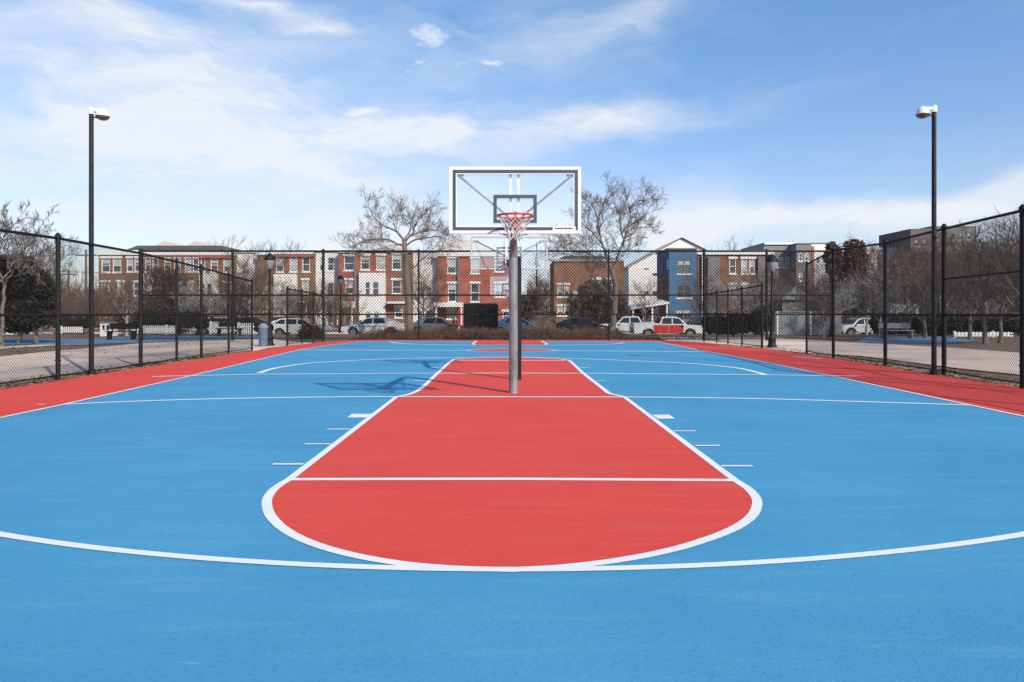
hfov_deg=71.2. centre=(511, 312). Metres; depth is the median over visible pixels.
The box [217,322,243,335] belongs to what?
park bench
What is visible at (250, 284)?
bare tree
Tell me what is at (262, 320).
parked car
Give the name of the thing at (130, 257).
window
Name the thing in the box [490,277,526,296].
basketball hoop
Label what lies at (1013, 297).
bare tree
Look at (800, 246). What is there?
grey tower
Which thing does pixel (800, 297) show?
bare tree
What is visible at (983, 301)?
bare tree
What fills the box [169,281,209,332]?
bare tree
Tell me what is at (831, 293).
street lamp
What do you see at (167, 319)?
clipped hedge
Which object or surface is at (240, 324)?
picket fence
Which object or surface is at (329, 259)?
window
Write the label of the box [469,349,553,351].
circle paint
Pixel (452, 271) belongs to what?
window
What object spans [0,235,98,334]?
bare tree
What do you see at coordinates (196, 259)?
window
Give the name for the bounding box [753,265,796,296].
bare tree
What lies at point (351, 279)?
window
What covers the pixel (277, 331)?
parked car
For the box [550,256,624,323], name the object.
brick building
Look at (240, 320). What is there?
clipped hedge
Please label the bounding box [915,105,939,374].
court light
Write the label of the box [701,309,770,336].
clipped hedge
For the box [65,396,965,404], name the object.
baseline
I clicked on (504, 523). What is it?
key paint
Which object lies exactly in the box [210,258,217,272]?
window
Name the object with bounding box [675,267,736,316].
bare tree
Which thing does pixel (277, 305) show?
bare tree
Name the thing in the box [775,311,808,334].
boundary wall
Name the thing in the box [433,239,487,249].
gabled house
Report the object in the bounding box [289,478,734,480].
free throw line
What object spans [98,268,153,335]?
bare tree
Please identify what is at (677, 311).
window
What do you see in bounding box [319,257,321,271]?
window
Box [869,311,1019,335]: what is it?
clipped hedge
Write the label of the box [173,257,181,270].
window
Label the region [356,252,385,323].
town house
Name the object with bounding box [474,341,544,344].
key paint
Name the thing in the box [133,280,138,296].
window
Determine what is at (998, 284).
bare tree
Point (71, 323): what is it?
clipped hedge
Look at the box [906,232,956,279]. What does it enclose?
bare tree
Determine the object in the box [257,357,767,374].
three point line
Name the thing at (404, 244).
bare tree
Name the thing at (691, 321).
parked car
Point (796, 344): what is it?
path
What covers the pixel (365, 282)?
window
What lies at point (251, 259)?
town house
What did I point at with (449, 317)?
window
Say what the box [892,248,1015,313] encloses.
long brick building
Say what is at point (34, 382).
fallen leaves
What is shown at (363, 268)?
window
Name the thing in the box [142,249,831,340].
chain link fence
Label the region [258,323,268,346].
litter bin
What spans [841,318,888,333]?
parked car
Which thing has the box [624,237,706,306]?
gabled building
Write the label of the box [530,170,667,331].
bare tree
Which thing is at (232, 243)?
bare tree
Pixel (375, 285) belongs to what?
window
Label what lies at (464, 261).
town house
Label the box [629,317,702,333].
pickup truck
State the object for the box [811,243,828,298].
white building
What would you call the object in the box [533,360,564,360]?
free throw line
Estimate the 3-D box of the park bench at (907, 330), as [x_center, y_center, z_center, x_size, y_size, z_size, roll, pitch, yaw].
[21.258,0.975,39.572,1.800,0.850,0.520,0,0,0]
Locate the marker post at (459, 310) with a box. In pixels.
[458,308,460,330]
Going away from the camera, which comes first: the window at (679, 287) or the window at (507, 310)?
the window at (679, 287)
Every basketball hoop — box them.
[449,167,580,392]
[471,236,546,379]
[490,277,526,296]
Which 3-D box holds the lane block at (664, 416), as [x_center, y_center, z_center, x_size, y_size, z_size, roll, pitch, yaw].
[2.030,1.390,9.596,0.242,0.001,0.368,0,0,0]
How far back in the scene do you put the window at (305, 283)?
84.09 m
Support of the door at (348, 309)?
in the town house at (348, 260)
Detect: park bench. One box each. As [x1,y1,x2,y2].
[106,323,137,339]
[178,322,199,334]
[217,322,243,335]
[878,323,914,337]
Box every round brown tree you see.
[822,241,844,296]
[841,239,869,317]
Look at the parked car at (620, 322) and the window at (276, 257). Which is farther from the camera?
the window at (276, 257)
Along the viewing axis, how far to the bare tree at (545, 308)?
65.83 m
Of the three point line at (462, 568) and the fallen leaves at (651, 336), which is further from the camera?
the fallen leaves at (651, 336)
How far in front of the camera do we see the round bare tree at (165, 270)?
57.16 m
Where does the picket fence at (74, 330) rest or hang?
on the ground
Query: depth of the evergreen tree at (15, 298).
32.56 m
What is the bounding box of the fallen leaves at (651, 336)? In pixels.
[351,329,715,339]
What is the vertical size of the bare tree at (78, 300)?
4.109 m
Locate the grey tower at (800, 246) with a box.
[790,243,811,290]
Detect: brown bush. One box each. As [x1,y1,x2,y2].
[521,286,544,321]
[565,275,633,323]
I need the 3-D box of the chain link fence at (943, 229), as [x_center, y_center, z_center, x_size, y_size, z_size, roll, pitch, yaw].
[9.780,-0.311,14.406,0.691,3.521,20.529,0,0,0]
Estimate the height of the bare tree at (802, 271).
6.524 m
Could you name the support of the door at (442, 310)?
in the town house at (464, 261)
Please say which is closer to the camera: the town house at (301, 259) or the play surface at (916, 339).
the play surface at (916, 339)
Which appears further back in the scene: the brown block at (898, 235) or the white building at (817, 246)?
the brown block at (898, 235)
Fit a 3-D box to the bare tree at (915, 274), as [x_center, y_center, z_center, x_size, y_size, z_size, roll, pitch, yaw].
[23.047,-1.452,40.078,5.665,5.834,5.113,0,0,-21]
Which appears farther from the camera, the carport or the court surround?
the carport
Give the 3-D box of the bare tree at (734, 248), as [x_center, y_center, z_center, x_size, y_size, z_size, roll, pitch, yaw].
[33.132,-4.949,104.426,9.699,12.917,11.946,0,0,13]
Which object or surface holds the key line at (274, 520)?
on the court
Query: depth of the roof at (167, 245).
94.83 m
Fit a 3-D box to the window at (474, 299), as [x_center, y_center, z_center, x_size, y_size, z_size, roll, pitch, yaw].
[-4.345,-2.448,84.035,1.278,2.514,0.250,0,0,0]
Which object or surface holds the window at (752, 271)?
in the brick building at (717, 260)
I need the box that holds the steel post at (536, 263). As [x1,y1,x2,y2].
[535,242,537,285]
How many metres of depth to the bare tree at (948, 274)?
59.89 m
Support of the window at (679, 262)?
in the blue tower at (666, 273)
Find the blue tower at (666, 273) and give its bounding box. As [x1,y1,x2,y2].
[655,248,698,320]
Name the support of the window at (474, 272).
in the town house at (464, 261)
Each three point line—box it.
[0,531,1023,570]
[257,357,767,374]
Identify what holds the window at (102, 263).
in the town house at (118, 262)
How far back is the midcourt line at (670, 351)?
25.83 m
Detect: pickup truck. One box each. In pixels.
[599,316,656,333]
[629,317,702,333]
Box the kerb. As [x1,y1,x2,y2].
[10,332,975,333]
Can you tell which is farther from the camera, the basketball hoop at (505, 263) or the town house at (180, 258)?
the town house at (180, 258)
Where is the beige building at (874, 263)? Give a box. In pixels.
[839,247,894,319]
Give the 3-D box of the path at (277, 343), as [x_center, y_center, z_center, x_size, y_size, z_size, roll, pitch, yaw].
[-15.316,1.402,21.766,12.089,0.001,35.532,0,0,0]
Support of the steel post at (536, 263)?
on the ground
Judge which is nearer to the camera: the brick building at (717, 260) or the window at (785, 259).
the brick building at (717, 260)
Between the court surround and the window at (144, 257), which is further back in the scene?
the window at (144, 257)
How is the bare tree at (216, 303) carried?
on the ground
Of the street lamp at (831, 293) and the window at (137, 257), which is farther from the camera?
the window at (137, 257)
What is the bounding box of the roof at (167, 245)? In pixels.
[127,241,236,249]
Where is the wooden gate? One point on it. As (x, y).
(553, 319)
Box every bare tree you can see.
[0,198,80,346]
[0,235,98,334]
[0,244,78,297]
[61,292,88,328]
[62,284,100,313]
[94,290,129,321]
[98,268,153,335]
[130,264,198,332]
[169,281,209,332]
[203,290,226,316]
[205,270,249,315]
[208,234,263,249]
[211,241,291,316]
[220,263,273,315]
[256,238,305,249]
[266,281,300,317]
[271,287,307,317]
[309,273,358,327]
[328,184,468,330]
[390,258,455,317]
[413,276,448,316]
[522,275,553,323]
[527,269,549,304]
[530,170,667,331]
[540,280,556,316]
[555,277,591,310]
[627,276,663,321]
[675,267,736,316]
[705,277,738,315]
[711,237,752,249]
[717,267,774,333]
[734,264,796,331]
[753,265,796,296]
[763,287,813,328]
[776,271,830,310]
[779,260,843,308]
[800,281,843,337]
[810,277,859,312]
[818,266,873,318]
[835,267,891,334]
[844,231,882,317]
[844,250,917,317]
[846,260,921,336]
[866,233,973,337]
[866,262,920,333]
[867,239,939,302]
[875,249,917,284]
[878,244,958,310]
[887,271,928,313]
[903,238,958,307]
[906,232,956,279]
[907,256,968,313]
[916,235,1009,313]
[920,238,1012,339]
[920,240,994,313]
[924,216,1019,343]
[950,201,1023,320]
[950,230,1019,342]
[952,238,1018,313]
[962,263,1005,313]
[987,228,1019,308]
[998,257,1019,335]
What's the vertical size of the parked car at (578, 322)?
1.420 m
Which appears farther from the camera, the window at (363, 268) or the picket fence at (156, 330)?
the window at (363, 268)
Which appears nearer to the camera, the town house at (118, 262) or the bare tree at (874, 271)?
the bare tree at (874, 271)
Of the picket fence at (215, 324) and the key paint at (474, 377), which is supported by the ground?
the picket fence at (215, 324)
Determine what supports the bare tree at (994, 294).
on the ground
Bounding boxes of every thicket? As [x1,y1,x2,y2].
[48,261,145,327]
[94,271,368,326]
[723,278,930,332]
[753,284,1017,320]
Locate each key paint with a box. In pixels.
[272,397,751,566]
[406,357,620,396]
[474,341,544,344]
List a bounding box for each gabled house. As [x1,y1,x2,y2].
[378,244,413,249]
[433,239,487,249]
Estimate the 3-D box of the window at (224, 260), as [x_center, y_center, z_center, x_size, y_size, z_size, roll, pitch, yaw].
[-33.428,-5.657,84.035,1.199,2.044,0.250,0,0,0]
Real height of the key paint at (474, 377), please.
0.001 m
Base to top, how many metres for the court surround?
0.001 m
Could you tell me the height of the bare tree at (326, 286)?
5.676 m
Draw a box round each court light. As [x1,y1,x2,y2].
[85,107,109,374]
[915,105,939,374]
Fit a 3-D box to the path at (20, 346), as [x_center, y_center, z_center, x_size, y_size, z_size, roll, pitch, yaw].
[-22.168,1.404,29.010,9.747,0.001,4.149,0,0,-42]
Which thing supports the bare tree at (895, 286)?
on the ground
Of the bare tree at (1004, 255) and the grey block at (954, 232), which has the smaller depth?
the bare tree at (1004, 255)
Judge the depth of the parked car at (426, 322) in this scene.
52.67 m
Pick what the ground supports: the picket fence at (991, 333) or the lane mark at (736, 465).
the picket fence at (991, 333)
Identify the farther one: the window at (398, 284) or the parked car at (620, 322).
the window at (398, 284)
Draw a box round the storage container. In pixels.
[464,303,497,331]
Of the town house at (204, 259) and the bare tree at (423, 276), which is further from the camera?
the town house at (204, 259)
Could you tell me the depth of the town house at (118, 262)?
84.00 m
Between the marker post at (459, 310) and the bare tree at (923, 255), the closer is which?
the marker post at (459, 310)
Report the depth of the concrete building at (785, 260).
90.00 m
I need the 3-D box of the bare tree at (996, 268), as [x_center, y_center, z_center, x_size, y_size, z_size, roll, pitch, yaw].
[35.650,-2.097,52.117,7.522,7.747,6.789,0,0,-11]
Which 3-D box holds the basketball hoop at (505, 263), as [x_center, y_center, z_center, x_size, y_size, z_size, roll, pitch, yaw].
[0.247,-0.215,16.460,1.654,3.230,2.634,0,0,-27]
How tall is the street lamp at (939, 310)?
3.060 m
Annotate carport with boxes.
[629,300,668,321]
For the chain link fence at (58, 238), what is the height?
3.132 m
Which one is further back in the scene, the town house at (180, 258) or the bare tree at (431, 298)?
the town house at (180, 258)
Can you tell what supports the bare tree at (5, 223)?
on the ground
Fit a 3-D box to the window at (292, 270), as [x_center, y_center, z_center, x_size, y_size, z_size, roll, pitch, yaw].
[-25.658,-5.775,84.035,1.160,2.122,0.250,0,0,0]
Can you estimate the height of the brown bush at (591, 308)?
5.238 m
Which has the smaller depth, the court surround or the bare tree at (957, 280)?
the court surround
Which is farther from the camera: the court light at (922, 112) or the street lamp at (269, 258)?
the street lamp at (269, 258)
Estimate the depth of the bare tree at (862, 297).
47.09 m
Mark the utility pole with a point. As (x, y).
(85, 255)
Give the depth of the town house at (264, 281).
84.00 m
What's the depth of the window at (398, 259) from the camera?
84.09 m
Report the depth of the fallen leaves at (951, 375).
17.94 m
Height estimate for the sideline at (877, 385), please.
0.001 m
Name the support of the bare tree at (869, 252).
on the ground
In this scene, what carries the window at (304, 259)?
in the town house at (301, 259)
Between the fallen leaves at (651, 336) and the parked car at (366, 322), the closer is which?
the fallen leaves at (651, 336)
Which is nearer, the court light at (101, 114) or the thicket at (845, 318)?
the court light at (101, 114)
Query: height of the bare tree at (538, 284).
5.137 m
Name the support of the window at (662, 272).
in the blue tower at (666, 273)
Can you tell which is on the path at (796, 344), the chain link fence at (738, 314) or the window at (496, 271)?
the chain link fence at (738, 314)
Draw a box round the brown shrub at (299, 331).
[297,323,321,337]
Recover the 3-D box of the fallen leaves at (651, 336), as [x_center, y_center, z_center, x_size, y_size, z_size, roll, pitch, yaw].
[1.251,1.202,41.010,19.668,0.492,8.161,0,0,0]
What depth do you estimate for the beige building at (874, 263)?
108.00 m
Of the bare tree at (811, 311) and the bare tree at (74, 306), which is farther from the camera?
the bare tree at (74, 306)
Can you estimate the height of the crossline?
0.001 m
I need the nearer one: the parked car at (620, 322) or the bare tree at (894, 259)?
the parked car at (620, 322)
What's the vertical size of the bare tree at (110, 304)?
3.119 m
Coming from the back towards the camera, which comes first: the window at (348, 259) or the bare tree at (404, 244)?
the window at (348, 259)
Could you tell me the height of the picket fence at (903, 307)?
2.130 m
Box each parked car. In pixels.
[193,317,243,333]
[223,317,275,333]
[271,318,331,333]
[341,317,404,333]
[413,317,463,331]
[498,317,540,329]
[549,317,606,332]
[684,316,713,333]
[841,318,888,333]
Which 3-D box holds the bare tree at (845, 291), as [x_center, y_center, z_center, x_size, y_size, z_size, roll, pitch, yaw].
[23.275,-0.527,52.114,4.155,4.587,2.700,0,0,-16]
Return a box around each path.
[0,339,308,381]
[0,344,87,348]
[661,336,1019,374]
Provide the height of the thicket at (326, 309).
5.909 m
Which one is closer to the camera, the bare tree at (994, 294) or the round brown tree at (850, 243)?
the bare tree at (994, 294)
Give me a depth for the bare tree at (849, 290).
57.90 m
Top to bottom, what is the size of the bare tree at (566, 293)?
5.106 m
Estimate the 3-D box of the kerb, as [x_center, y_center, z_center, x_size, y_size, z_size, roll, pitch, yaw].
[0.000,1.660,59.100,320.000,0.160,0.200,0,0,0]
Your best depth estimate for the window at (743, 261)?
80.02 m
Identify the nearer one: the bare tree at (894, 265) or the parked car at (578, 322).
the parked car at (578, 322)
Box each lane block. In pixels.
[347,414,370,417]
[653,415,674,418]
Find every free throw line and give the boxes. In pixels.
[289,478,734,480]
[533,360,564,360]
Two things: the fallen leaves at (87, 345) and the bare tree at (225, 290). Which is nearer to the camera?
the fallen leaves at (87, 345)
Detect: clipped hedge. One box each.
[54,316,95,333]
[113,309,207,328]
[199,317,257,327]
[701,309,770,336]
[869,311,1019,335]
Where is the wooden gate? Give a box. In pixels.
[533,310,555,329]
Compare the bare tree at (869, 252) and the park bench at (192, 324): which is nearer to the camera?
the park bench at (192, 324)
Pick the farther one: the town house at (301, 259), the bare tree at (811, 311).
the town house at (301, 259)
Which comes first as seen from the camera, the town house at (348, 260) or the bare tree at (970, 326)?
the bare tree at (970, 326)
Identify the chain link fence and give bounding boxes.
[0,229,252,383]
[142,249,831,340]
[286,286,323,345]
[703,282,762,347]
[805,204,1023,388]
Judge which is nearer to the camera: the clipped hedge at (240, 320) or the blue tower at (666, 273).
the clipped hedge at (240, 320)
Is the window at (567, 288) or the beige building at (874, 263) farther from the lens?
the beige building at (874, 263)
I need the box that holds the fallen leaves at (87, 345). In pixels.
[2,333,289,354]
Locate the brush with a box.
[352,324,629,339]
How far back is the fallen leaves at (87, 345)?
36.35 m
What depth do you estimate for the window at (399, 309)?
84.05 m
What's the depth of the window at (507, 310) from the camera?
84.05 m
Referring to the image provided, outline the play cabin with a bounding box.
[100,322,118,335]
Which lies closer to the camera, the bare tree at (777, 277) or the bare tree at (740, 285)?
the bare tree at (740, 285)
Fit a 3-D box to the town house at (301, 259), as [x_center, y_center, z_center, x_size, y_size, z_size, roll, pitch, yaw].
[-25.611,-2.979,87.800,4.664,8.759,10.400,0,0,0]
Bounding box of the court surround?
[0,340,1023,416]
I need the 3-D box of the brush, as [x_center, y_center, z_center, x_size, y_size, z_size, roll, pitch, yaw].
[-1.154,1.015,41.035,15.158,0.904,7.290,0,0,0]
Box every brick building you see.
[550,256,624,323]
[697,252,773,316]
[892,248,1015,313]
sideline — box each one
[0,341,360,417]
[656,341,1023,416]
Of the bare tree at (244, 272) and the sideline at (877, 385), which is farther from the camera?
the bare tree at (244, 272)
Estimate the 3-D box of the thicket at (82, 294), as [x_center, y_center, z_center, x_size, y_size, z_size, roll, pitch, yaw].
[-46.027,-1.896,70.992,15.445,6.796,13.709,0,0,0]
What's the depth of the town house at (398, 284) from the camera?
84.00 m
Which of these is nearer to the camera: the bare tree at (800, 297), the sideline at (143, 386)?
the sideline at (143, 386)
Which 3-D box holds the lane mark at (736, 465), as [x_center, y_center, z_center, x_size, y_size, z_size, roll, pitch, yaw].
[2.047,1.390,6.511,0.283,0.001,0.058,0,0,0]
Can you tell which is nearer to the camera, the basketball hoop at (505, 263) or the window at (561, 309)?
the basketball hoop at (505, 263)
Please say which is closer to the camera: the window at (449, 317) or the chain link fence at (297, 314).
the chain link fence at (297, 314)
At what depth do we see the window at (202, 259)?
84.11 m
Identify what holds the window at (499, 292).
in the town house at (464, 261)
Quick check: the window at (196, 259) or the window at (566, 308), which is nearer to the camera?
the window at (196, 259)
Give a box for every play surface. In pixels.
[4,336,258,344]
[859,336,974,342]
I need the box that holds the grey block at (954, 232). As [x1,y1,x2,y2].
[920,226,975,247]
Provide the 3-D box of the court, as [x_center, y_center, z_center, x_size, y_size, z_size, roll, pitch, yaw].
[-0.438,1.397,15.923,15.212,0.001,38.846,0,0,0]
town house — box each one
[97,250,143,324]
[143,252,199,306]
[199,252,236,316]
[234,252,256,317]
[257,252,273,320]
[273,252,315,321]
[313,252,337,324]
[337,252,355,324]
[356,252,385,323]
[386,252,413,322]
[413,252,437,322]
[434,252,519,324]
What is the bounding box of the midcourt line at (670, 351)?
[556,350,706,351]
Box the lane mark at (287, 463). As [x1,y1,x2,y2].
[272,463,303,464]
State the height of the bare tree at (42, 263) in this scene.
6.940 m
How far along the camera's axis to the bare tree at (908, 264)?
58.18 m
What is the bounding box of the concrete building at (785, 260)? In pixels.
[741,242,796,291]
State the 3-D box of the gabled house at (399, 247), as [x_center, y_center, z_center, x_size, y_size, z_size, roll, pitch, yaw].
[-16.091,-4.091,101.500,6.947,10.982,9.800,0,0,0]
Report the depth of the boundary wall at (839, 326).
46.00 m
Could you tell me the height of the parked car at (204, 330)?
1.377 m
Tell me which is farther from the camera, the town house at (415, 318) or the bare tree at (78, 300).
the town house at (415, 318)
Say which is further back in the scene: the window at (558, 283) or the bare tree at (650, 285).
the window at (558, 283)
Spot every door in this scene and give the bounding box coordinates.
[343,309,350,324]
[440,307,444,317]
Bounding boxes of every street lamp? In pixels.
[264,252,274,345]
[338,274,343,332]
[766,253,777,347]
[827,257,831,336]
[937,290,940,335]
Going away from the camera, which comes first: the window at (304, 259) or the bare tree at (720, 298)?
the bare tree at (720, 298)
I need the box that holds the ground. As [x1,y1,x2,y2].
[0,316,1019,386]
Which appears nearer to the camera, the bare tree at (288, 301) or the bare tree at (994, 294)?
the bare tree at (994, 294)
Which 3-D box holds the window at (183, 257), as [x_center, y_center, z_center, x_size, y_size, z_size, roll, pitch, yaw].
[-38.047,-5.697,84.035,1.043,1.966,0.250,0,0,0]
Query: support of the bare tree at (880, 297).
on the ground
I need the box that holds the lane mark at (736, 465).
[721,465,751,465]
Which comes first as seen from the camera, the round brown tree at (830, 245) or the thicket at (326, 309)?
the round brown tree at (830, 245)
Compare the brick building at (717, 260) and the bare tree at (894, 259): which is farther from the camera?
the brick building at (717, 260)
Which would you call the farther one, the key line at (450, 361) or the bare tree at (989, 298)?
the bare tree at (989, 298)
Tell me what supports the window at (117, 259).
in the town house at (118, 262)
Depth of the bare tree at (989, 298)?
45.66 m
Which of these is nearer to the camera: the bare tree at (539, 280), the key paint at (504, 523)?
the key paint at (504, 523)
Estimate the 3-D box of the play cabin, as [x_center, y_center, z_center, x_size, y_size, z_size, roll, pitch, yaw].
[-24.400,0.970,43.320,0.740,0.860,0.920,0,0,0]
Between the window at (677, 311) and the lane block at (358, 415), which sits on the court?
the lane block at (358, 415)
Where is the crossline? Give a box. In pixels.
[152,373,838,376]
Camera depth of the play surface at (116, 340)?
36.37 m
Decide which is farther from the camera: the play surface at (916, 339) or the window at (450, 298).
the window at (450, 298)
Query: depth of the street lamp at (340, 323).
51.73 m
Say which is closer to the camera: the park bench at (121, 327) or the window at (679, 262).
the park bench at (121, 327)
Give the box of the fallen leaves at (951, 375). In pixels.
[735,345,1019,386]
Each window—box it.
[100,256,110,273]
[111,256,121,273]
[125,256,132,272]
[133,256,138,272]
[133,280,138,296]
[144,257,150,272]
[151,257,157,266]
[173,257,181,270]
[183,257,191,272]
[193,257,198,272]
[201,258,204,270]
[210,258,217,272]
[223,258,230,273]
[276,257,283,272]
[289,257,296,272]
[301,257,310,272]
[301,278,309,291]
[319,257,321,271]
[327,257,334,271]
[343,254,354,271]
[344,278,353,292]
[360,253,370,270]
[365,282,369,293]
[372,282,378,293]
[375,253,385,270]
[391,253,400,270]
[391,278,400,293]
[393,305,403,318]
[445,307,459,319]
[446,256,456,274]
[447,281,456,301]
[470,256,479,274]
[470,281,479,302]
[494,256,504,272]
[494,281,505,297]
[502,309,508,318]
[556,283,562,297]
[556,304,562,316]
[563,283,569,297]
[563,304,568,316]
[661,261,663,274]
[675,309,690,320]
[676,285,691,298]
[677,260,690,274]
[729,257,736,274]
[740,257,747,274]
[748,257,755,274]
[776,256,789,267]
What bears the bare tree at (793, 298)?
on the ground
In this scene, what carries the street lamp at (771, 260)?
on the path at (796, 344)
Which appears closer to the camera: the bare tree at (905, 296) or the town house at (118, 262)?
the bare tree at (905, 296)
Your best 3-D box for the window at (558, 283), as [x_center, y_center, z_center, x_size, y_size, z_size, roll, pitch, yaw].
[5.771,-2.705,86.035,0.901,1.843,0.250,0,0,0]
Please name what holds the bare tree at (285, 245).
on the ground
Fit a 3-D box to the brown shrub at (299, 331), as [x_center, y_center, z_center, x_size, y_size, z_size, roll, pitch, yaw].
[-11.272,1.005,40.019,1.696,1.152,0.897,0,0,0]
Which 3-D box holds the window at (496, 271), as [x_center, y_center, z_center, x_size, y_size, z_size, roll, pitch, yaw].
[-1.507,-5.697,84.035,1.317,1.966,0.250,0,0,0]
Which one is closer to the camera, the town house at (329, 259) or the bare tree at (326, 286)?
the bare tree at (326, 286)
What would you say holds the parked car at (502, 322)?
on the road
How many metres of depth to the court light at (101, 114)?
16.20 m
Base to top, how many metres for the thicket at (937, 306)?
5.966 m
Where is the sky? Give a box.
[0,0,1023,313]
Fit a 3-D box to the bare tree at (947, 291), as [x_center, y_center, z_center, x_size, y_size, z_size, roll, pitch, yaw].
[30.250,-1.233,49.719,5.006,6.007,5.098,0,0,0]
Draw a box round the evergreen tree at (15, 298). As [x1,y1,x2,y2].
[0,252,64,342]
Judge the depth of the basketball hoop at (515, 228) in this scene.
9.92 m
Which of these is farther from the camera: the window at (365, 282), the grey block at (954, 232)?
the grey block at (954, 232)
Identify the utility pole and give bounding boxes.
[67,250,95,288]
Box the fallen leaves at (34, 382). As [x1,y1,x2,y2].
[0,350,247,389]
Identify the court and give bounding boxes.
[0,341,1023,681]
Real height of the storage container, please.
2.077 m
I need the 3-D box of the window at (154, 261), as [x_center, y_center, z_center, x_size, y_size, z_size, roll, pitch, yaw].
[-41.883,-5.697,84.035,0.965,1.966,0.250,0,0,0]
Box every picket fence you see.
[61,326,83,332]
[131,325,174,334]
[209,321,235,334]
[237,322,254,334]
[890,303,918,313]
[953,331,1012,337]
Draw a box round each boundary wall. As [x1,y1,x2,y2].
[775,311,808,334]
[809,311,841,334]
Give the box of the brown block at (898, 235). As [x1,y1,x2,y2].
[879,229,930,253]
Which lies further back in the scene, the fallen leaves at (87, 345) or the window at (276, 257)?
the window at (276, 257)
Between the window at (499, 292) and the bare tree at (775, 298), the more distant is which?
the window at (499, 292)
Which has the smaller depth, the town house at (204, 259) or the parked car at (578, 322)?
the parked car at (578, 322)
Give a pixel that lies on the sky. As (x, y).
(761, 121)
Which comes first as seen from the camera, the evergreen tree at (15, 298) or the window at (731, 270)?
the evergreen tree at (15, 298)
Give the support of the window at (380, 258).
in the town house at (376, 284)
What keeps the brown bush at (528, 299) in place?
on the ground
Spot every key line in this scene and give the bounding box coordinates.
[262,396,761,571]
[400,357,623,396]
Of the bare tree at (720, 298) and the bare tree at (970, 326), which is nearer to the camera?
the bare tree at (970, 326)

